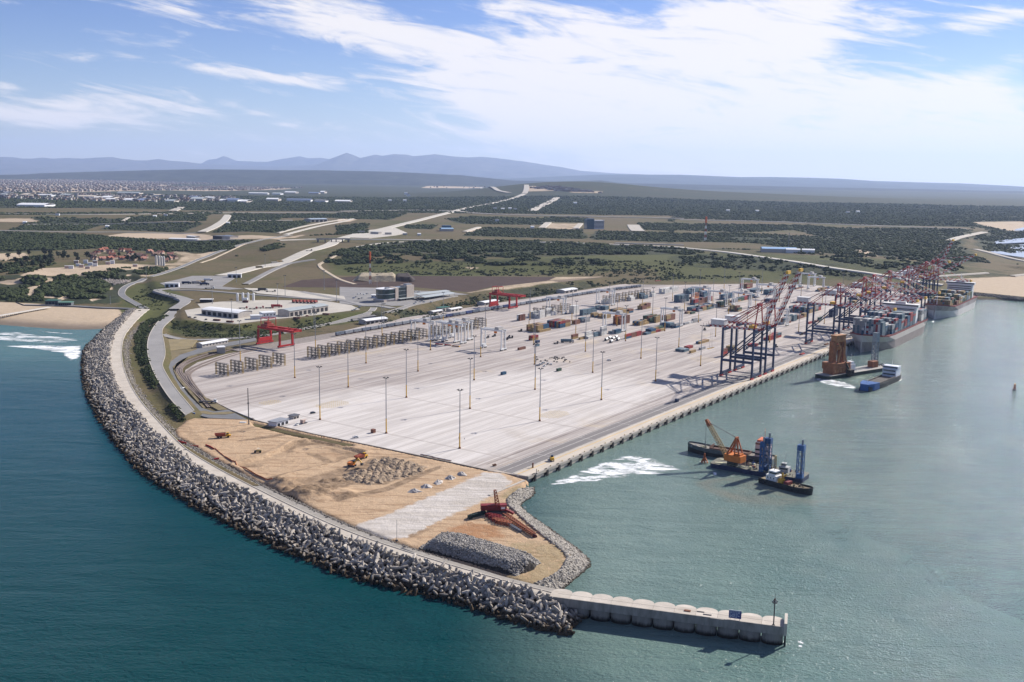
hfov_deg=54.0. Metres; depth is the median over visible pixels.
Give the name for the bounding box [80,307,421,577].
dolosse
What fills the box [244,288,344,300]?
lorry lane
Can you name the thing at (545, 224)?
district road
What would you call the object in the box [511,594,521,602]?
dolos
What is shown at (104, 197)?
factory
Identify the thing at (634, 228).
district road
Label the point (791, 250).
hall
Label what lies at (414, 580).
dolos
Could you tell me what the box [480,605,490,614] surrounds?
dolos
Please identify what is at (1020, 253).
salt pond
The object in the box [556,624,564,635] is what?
dolos
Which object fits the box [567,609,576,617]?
dolos
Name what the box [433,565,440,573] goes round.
dolos
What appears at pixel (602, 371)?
lamp mast
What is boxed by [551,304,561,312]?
reefer rack
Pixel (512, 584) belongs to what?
dolos
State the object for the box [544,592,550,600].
dolos
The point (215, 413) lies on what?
verge
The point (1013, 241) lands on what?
salt pond
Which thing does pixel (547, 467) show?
quay wall
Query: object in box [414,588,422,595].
dolos
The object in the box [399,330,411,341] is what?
reefer rack
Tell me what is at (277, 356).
reefer rack
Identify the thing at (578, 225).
district road
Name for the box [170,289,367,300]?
gate road
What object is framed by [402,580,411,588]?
dolos
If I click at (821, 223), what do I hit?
district road
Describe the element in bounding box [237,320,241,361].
lamp mast
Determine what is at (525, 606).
dolos
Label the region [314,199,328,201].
factory
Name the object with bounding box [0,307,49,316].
jetty
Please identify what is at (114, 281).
rock heap
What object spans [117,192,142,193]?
factory
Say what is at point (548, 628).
dolos
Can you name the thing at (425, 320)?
yard gantry
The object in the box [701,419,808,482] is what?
grab dredger
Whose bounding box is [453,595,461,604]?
dolos
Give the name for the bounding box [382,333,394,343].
reefer rack
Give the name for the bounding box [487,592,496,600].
dolos
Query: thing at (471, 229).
district road
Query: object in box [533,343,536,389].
lamp mast
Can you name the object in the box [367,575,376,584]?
dolos
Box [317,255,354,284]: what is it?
dirt track
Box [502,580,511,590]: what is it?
dolos
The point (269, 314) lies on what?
annex
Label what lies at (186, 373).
railway track
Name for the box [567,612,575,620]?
dolos
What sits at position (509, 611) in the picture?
dolos
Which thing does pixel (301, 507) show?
breakwater lane
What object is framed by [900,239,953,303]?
ship crane
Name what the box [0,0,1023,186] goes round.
sky
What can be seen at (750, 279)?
yard gantry
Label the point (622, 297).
reefer rack
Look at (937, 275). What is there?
ship crane
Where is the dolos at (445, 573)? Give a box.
[442,570,451,576]
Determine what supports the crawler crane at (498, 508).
on the sand ground at (309, 472)
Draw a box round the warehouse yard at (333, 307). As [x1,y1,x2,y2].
[185,300,359,323]
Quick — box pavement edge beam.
[252,418,486,470]
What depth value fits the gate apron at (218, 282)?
1619.70 m
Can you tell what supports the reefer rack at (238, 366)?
on the terminal pavement
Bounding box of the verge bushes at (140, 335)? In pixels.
[133,287,185,421]
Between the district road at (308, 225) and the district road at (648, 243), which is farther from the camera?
the district road at (308, 225)
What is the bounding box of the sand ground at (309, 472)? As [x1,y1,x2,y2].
[175,418,569,583]
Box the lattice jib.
[502,522,521,531]
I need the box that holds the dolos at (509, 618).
[505,615,513,621]
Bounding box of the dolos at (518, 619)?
[513,614,521,624]
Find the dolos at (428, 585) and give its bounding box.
[423,582,430,592]
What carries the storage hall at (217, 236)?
on the land
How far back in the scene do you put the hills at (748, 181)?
31865.05 m
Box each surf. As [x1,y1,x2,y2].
[0,332,75,342]
[11,346,80,358]
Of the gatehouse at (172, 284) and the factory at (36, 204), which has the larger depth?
the factory at (36, 204)
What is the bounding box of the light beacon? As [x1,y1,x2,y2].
[772,598,777,624]
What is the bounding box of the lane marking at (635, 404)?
[345,296,905,471]
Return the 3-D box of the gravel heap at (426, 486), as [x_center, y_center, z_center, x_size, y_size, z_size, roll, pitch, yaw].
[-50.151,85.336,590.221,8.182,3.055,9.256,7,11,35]
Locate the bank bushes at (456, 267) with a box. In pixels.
[171,260,761,338]
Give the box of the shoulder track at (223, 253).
[200,239,259,262]
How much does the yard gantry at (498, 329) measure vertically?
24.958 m
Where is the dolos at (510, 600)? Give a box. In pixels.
[508,597,515,605]
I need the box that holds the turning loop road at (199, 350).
[169,338,255,419]
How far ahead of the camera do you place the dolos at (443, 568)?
458.81 m
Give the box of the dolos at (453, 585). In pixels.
[449,582,456,591]
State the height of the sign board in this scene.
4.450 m
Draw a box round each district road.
[0,230,201,233]
[8,212,336,214]
[28,221,190,224]
[147,238,239,240]
[169,207,183,210]
[197,215,230,231]
[234,220,292,220]
[277,219,344,232]
[364,210,683,218]
[462,227,480,231]
[479,187,511,192]
[522,185,528,192]
[531,197,559,210]
[538,222,551,227]
[574,223,582,228]
[615,242,683,244]
[627,225,643,230]
[680,219,966,228]
[915,272,988,277]
[947,232,987,240]
[974,249,1023,261]
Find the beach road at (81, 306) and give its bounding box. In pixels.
[25,304,129,308]
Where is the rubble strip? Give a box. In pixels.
[122,322,184,440]
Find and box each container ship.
[850,297,927,351]
[925,274,977,318]
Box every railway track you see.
[176,345,243,404]
[178,344,256,395]
[184,348,255,406]
[187,349,255,406]
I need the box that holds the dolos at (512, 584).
[510,580,519,588]
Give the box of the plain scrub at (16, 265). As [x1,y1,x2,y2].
[0,229,370,273]
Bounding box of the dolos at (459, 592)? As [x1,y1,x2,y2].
[457,587,465,596]
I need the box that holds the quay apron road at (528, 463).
[494,302,926,472]
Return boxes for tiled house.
[90,255,97,259]
[98,256,105,260]
[106,256,114,259]
[118,255,126,259]
[140,256,146,260]
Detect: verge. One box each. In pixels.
[168,338,196,350]
[170,348,196,361]
[200,411,234,414]
[203,396,227,410]
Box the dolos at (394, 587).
[390,582,399,590]
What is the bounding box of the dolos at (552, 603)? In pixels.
[548,600,557,606]
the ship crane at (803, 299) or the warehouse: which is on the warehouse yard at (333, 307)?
the warehouse
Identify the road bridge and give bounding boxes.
[316,238,349,241]
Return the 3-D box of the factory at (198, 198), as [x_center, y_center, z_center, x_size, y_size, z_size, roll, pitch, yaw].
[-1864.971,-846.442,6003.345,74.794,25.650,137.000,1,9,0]
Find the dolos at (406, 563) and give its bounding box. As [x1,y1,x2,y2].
[401,560,409,568]
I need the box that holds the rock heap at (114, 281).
[100,278,130,284]
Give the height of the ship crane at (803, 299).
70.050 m
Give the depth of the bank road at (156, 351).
966.42 m
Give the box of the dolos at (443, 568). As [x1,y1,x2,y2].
[439,565,446,571]
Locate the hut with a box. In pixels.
[216,345,224,353]
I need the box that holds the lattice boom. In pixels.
[503,513,536,537]
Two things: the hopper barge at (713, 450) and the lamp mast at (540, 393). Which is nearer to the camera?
the hopper barge at (713, 450)
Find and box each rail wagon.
[335,331,343,335]
[353,328,361,332]
[378,324,385,328]
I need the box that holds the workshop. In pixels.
[278,303,327,316]
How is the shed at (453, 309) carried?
on the land
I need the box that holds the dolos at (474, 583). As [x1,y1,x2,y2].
[470,578,479,587]
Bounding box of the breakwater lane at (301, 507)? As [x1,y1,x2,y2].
[182,443,553,591]
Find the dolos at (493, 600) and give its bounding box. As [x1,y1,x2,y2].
[489,597,497,604]
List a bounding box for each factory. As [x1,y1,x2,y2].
[17,203,55,206]
[20,193,36,195]
[77,195,100,198]
[102,196,118,198]
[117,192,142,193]
[165,199,178,201]
[190,197,207,200]
[226,198,242,201]
[249,192,268,193]
[266,198,280,200]
[286,198,312,201]
[304,218,327,221]
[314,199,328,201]
[335,200,351,201]
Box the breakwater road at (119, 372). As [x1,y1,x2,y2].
[110,309,550,594]
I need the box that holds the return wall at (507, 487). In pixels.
[488,480,524,495]
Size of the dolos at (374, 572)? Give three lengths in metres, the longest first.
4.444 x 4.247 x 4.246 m
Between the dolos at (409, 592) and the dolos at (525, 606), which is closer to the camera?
the dolos at (525, 606)
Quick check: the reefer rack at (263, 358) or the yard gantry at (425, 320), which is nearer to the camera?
the reefer rack at (263, 358)
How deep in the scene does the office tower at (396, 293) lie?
1420.69 m
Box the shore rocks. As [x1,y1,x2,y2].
[973,292,1023,300]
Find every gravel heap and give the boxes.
[407,488,422,492]
[421,484,432,488]
[434,479,442,484]
[445,475,455,479]
[457,471,466,475]
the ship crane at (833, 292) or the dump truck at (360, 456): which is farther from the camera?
the ship crane at (833, 292)
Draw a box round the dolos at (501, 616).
[497,614,506,618]
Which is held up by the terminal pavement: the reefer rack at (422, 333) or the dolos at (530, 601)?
the reefer rack at (422, 333)
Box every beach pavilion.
[45,299,61,304]
[58,301,73,304]
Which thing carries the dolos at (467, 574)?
on the breakwater road at (119, 372)
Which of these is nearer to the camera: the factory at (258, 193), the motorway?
the motorway
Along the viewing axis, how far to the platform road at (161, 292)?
1476.60 m
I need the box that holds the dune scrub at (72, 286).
[0,266,168,301]
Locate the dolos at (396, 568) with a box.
[391,566,398,572]
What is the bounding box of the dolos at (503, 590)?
[498,587,506,596]
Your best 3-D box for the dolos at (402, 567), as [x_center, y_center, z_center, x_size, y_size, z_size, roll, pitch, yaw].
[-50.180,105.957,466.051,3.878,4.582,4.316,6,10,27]
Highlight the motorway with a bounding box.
[214,194,524,275]
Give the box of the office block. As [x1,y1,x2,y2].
[584,218,603,228]
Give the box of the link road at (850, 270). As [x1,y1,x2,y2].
[280,239,943,285]
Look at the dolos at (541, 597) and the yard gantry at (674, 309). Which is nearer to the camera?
the dolos at (541, 597)
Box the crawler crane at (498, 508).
[480,489,513,514]
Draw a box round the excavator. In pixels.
[347,458,362,466]
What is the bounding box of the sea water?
[0,299,1023,681]
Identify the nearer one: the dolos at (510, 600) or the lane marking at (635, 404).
the dolos at (510, 600)
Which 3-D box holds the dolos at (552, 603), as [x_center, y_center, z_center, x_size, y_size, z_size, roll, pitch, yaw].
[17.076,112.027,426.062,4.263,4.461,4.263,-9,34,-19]
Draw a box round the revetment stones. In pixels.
[507,486,590,589]
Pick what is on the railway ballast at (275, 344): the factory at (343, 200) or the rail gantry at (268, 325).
the rail gantry at (268, 325)
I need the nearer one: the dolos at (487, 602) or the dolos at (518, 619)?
the dolos at (518, 619)
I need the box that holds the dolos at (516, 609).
[514,602,522,612]
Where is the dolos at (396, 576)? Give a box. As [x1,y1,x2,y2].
[391,572,400,579]
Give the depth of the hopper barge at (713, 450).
677.68 m
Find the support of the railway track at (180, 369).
on the ballast at (190, 392)
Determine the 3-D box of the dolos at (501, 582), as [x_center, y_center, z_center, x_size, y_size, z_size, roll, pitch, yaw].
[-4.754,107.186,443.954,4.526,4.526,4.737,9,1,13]
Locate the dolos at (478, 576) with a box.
[474,573,481,580]
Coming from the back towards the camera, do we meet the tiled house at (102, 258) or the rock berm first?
the tiled house at (102, 258)
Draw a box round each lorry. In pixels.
[271,304,281,307]
[561,339,573,342]
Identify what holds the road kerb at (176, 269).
on the coast road at (121, 292)
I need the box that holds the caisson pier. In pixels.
[548,589,787,646]
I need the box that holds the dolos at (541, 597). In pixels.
[536,593,544,599]
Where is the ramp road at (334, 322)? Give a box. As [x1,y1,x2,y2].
[163,307,376,340]
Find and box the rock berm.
[178,438,450,560]
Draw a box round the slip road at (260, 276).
[243,259,315,283]
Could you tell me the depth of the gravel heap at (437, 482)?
597.25 m
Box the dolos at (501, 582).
[497,579,504,586]
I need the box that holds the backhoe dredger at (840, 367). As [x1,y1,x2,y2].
[815,332,884,379]
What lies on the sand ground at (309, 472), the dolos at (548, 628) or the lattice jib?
the lattice jib
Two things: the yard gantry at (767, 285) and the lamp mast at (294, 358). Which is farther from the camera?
the yard gantry at (767, 285)
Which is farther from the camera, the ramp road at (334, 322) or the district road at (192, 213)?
the district road at (192, 213)
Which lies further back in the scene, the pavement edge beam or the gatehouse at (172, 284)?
the gatehouse at (172, 284)
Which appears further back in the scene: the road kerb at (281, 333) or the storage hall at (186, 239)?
the storage hall at (186, 239)
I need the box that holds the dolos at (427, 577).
[422,575,430,584]
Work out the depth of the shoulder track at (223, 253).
2170.84 m
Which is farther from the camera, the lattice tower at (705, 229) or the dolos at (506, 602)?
the lattice tower at (705, 229)
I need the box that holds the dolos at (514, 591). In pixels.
[509,588,518,593]
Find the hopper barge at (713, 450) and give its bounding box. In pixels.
[688,428,776,465]
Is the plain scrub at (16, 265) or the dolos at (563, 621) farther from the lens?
the plain scrub at (16, 265)
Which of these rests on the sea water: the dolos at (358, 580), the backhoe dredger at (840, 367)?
the backhoe dredger at (840, 367)
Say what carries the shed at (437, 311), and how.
on the land
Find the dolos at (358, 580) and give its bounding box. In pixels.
[355,577,365,582]
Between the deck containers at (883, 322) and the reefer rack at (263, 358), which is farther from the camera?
the deck containers at (883, 322)
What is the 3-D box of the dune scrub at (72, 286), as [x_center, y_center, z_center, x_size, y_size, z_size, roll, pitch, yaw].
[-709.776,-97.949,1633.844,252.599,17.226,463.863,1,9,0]
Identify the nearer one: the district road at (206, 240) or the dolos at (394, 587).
the dolos at (394, 587)
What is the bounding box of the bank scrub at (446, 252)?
[341,238,963,276]
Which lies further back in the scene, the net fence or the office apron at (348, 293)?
the office apron at (348, 293)
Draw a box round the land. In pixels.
[0,178,1023,495]
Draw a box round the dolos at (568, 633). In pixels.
[564,629,574,636]
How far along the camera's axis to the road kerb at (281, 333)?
1197.65 m
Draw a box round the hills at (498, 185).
[416,180,965,193]
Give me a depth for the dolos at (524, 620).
418.90 m
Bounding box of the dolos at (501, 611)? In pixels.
[496,606,506,614]
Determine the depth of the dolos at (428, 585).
450.83 m
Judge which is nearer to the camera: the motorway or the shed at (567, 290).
the shed at (567, 290)
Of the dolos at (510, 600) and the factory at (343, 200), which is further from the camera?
the factory at (343, 200)
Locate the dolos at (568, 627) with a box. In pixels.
[562,625,571,630]
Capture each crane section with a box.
[485,512,501,517]
[488,515,504,519]
[492,517,508,524]
[495,519,511,525]
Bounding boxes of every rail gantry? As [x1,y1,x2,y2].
[256,317,301,348]
[488,286,525,308]
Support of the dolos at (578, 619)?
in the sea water
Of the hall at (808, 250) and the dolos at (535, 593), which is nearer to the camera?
the dolos at (535, 593)
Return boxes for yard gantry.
[410,318,434,341]
[435,319,459,342]
[441,320,466,343]
[448,317,472,340]
[480,326,506,350]
[546,295,566,314]
[595,288,615,305]
[602,310,625,331]
[660,306,683,326]
[691,285,711,301]
[708,289,728,306]
[732,290,752,307]
[740,277,758,292]
[756,282,775,298]
[766,306,789,325]
[799,272,816,285]
[807,275,825,288]
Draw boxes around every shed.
[359,316,387,324]
[428,309,442,313]
[436,306,449,310]
[446,307,462,311]
[477,299,499,304]
[556,287,577,292]
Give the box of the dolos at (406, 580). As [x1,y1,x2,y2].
[402,574,411,582]
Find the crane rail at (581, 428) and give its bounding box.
[249,286,849,463]
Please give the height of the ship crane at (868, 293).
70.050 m
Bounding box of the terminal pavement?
[185,283,927,478]
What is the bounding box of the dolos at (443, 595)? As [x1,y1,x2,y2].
[439,593,448,601]
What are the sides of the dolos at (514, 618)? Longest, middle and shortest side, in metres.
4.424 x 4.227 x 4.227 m
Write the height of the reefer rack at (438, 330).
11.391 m
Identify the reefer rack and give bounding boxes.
[215,362,228,375]
[230,359,243,372]
[244,357,257,370]
[258,354,271,367]
[272,352,285,364]
[307,346,319,358]
[317,344,329,356]
[327,343,339,354]
[337,341,349,352]
[346,339,358,351]
[355,338,367,349]
[364,336,376,347]
[373,335,385,345]
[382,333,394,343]
[391,332,402,342]
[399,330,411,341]
[407,329,419,339]
[416,327,427,338]
[431,325,441,335]
[441,323,451,333]
[470,319,477,328]
[475,317,486,326]
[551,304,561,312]
[616,293,625,300]
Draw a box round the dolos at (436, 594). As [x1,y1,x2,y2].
[433,590,440,597]
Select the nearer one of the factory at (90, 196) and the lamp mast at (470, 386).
the lamp mast at (470, 386)
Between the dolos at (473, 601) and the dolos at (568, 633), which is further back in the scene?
the dolos at (473, 601)
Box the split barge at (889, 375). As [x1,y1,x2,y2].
[859,361,900,391]
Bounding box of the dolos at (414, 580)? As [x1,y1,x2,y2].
[409,576,419,584]
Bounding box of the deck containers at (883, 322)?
[852,308,926,335]
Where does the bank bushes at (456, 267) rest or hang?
on the land
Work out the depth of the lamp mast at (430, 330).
1055.89 m
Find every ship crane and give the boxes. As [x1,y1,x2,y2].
[703,270,790,379]
[724,268,802,374]
[790,283,896,344]
[819,277,918,332]
[835,274,926,329]
[850,270,940,314]
[867,261,950,307]
[889,261,971,307]
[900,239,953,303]
[906,254,976,303]
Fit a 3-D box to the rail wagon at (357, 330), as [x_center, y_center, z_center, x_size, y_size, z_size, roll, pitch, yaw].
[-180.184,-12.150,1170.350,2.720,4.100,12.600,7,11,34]
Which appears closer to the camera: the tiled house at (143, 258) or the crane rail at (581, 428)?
the crane rail at (581, 428)
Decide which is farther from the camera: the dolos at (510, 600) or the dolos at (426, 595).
the dolos at (426, 595)
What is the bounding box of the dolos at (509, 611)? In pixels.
[504,609,512,614]
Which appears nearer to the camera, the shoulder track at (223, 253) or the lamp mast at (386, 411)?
the lamp mast at (386, 411)
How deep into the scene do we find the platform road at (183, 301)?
1367.83 m
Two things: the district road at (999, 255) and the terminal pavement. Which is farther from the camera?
the district road at (999, 255)
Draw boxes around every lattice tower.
[369,252,371,283]
[704,217,706,239]
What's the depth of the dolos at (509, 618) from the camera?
422.17 m
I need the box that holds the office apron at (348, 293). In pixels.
[340,287,467,305]
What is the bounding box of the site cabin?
[288,413,299,418]
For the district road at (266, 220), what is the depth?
3481.53 m
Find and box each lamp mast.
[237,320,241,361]
[291,333,295,377]
[316,366,321,419]
[383,377,388,433]
[404,349,408,397]
[429,312,431,349]
[457,389,462,448]
[469,358,472,408]
[473,335,475,379]
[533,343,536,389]
[538,368,543,420]
[592,330,595,372]
[600,351,603,399]
[655,337,659,381]
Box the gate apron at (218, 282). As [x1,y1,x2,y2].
[160,276,241,289]
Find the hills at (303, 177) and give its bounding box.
[0,169,1023,192]
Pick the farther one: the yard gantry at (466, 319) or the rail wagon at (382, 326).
the rail wagon at (382, 326)
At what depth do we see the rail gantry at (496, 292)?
1413.60 m
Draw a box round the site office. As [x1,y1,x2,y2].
[268,417,288,426]
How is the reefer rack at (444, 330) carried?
on the terminal pavement
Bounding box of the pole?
[247,388,248,423]
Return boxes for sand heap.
[347,470,358,474]
[372,467,381,471]
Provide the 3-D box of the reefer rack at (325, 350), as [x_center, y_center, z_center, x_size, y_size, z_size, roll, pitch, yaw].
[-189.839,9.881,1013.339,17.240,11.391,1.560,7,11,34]
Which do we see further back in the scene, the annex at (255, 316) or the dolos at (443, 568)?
the annex at (255, 316)
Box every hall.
[169,238,200,240]
[186,235,199,237]
[212,235,222,238]
[222,235,237,238]
[439,225,453,230]
[760,247,795,252]
[786,248,799,252]
[802,249,814,253]
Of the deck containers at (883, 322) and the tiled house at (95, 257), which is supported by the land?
the tiled house at (95, 257)
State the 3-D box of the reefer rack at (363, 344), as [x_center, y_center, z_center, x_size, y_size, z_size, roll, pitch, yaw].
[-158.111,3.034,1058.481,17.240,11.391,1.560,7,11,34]
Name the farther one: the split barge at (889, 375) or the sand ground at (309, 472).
the split barge at (889, 375)
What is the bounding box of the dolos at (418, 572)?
[416,568,420,577]
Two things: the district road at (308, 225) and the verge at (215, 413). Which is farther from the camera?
the district road at (308, 225)
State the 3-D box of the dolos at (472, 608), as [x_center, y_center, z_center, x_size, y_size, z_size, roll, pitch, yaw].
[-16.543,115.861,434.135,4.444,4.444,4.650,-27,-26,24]
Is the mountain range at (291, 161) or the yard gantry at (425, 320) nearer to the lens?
the yard gantry at (425, 320)
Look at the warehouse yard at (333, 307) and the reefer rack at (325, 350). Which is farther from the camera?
the warehouse yard at (333, 307)
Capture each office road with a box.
[300,291,395,308]
[352,295,457,320]
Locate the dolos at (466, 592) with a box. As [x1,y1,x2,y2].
[462,590,471,597]
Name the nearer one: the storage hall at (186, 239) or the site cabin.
the site cabin
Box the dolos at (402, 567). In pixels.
[399,565,407,573]
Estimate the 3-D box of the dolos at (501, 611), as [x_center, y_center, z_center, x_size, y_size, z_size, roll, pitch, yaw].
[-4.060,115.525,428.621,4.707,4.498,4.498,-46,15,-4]
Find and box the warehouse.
[201,307,251,317]
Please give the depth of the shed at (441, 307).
1373.52 m
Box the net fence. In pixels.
[215,448,271,479]
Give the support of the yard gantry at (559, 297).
on the terminal pavement
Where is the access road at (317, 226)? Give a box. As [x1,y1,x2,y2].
[282,218,353,234]
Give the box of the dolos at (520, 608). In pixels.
[516,606,522,612]
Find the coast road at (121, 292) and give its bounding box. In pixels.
[118,235,290,308]
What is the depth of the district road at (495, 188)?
8353.56 m
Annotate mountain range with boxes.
[0,153,645,178]
[199,156,328,165]
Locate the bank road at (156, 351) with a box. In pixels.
[148,309,193,415]
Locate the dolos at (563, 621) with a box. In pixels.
[555,617,565,626]
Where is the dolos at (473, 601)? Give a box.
[467,598,477,606]
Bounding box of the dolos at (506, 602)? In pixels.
[501,597,507,607]
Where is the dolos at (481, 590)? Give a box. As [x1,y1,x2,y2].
[478,588,485,595]
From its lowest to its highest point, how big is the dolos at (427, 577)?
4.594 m
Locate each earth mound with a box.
[353,272,395,281]
[395,273,415,281]
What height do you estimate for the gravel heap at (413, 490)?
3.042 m
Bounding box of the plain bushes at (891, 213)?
[0,192,1023,263]
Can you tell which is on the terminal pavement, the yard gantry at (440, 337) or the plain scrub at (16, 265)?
the yard gantry at (440, 337)
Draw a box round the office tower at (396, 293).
[373,283,420,301]
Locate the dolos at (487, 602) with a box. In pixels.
[484,601,494,606]
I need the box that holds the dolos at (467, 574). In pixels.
[464,570,473,579]
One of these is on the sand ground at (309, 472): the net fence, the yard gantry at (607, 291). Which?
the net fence
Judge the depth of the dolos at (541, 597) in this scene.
430.11 m
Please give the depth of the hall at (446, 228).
2986.62 m
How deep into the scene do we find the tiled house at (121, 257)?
2025.97 m
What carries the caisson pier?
in the sea water
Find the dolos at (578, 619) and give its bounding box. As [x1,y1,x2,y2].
[572,617,581,623]
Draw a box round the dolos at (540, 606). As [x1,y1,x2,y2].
[539,601,544,610]
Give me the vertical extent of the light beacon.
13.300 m
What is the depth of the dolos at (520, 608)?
425.69 m
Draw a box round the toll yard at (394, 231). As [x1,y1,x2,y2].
[350,228,405,237]
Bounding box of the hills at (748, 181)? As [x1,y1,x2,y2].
[502,174,1023,190]
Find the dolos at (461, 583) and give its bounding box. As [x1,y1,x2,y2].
[458,580,467,589]
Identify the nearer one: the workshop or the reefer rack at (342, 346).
the reefer rack at (342, 346)
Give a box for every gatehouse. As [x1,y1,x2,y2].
[165,283,179,286]
[227,274,241,277]
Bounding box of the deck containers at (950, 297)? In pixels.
[927,289,971,305]
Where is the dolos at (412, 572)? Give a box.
[409,568,417,575]
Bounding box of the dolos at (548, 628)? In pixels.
[545,623,554,630]
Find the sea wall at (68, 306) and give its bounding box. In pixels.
[16,302,127,309]
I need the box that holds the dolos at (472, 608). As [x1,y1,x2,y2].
[469,604,477,611]
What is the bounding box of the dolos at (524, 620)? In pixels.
[520,615,528,624]
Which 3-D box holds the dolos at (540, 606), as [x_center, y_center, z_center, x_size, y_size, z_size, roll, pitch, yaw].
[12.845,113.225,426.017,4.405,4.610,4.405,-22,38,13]
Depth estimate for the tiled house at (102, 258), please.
2010.21 m
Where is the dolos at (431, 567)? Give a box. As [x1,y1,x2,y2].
[429,563,434,572]
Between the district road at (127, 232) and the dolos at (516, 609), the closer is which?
the dolos at (516, 609)
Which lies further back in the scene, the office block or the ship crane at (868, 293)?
the office block
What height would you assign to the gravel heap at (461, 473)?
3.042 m
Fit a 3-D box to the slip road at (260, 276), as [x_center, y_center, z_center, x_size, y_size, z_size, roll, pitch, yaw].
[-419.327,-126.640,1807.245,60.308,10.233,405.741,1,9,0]
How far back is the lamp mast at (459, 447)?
673.90 m
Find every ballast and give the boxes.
[173,342,255,407]
[235,285,662,351]
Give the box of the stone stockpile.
[412,531,540,577]
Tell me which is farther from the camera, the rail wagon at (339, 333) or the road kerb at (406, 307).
the road kerb at (406, 307)
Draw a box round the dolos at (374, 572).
[368,568,377,576]
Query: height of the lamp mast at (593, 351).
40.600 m
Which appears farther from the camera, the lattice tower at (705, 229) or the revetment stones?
the lattice tower at (705, 229)
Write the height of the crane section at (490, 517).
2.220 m
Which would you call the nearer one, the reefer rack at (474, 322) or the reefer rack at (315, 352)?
the reefer rack at (315, 352)
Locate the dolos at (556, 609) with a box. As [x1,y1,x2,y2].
[552,605,559,612]
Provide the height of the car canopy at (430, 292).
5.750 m
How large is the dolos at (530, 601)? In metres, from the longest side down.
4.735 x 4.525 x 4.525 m
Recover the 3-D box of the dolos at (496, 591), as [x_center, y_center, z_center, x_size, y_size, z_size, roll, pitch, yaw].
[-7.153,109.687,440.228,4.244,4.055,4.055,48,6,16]
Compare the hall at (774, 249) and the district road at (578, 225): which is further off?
the district road at (578, 225)
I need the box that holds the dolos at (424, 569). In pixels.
[420,566,428,572]
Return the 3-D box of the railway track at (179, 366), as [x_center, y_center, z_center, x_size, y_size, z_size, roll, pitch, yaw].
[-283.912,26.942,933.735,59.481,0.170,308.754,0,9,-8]
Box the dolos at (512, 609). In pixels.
[507,603,518,614]
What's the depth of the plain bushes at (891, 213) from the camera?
4014.61 m
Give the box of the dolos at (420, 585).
[413,581,424,590]
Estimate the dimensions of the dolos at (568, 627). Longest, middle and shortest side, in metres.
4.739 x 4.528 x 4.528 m
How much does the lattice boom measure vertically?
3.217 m
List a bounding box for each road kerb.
[118,235,288,308]
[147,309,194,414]
[165,308,376,339]
[353,295,453,318]
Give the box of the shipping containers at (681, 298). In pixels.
[528,282,893,324]
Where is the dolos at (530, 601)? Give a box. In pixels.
[525,598,534,609]
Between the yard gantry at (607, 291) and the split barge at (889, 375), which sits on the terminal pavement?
the yard gantry at (607, 291)
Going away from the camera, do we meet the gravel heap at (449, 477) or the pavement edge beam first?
the gravel heap at (449, 477)
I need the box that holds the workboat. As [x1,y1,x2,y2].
[758,463,812,494]
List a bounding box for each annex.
[250,314,262,319]
[259,311,275,317]
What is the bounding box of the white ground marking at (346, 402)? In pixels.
[258,400,567,417]
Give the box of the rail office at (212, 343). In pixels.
[195,338,227,347]
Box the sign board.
[729,609,741,620]
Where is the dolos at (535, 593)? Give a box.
[531,589,541,598]
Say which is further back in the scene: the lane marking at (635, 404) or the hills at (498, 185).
the hills at (498, 185)
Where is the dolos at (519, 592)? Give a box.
[515,586,524,596]
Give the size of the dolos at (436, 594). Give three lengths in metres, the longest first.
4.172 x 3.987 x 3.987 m
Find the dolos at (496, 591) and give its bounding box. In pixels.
[491,587,500,595]
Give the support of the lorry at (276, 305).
on the warehouse yard at (333, 307)
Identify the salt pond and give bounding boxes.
[991,249,1023,257]
[995,238,1023,243]
[1010,244,1023,255]
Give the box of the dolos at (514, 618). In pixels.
[511,613,521,620]
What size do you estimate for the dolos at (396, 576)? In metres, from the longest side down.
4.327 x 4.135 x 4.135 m
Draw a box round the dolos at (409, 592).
[405,588,416,595]
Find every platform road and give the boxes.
[152,287,192,299]
[168,297,190,309]
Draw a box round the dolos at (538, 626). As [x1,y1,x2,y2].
[535,619,544,629]
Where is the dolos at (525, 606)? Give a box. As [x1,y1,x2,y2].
[523,604,530,612]
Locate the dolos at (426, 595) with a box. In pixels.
[422,592,432,598]
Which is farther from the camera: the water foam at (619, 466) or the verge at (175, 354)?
the verge at (175, 354)
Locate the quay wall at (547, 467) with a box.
[513,307,927,481]
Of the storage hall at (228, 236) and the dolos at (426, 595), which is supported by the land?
the storage hall at (228, 236)
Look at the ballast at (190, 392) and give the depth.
963.19 m
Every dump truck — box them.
[215,432,230,437]
[354,452,367,459]
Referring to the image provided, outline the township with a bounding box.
[0,179,601,201]
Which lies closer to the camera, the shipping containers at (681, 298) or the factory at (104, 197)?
the shipping containers at (681, 298)
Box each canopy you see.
[199,299,211,302]
[414,290,449,295]
[415,292,454,298]

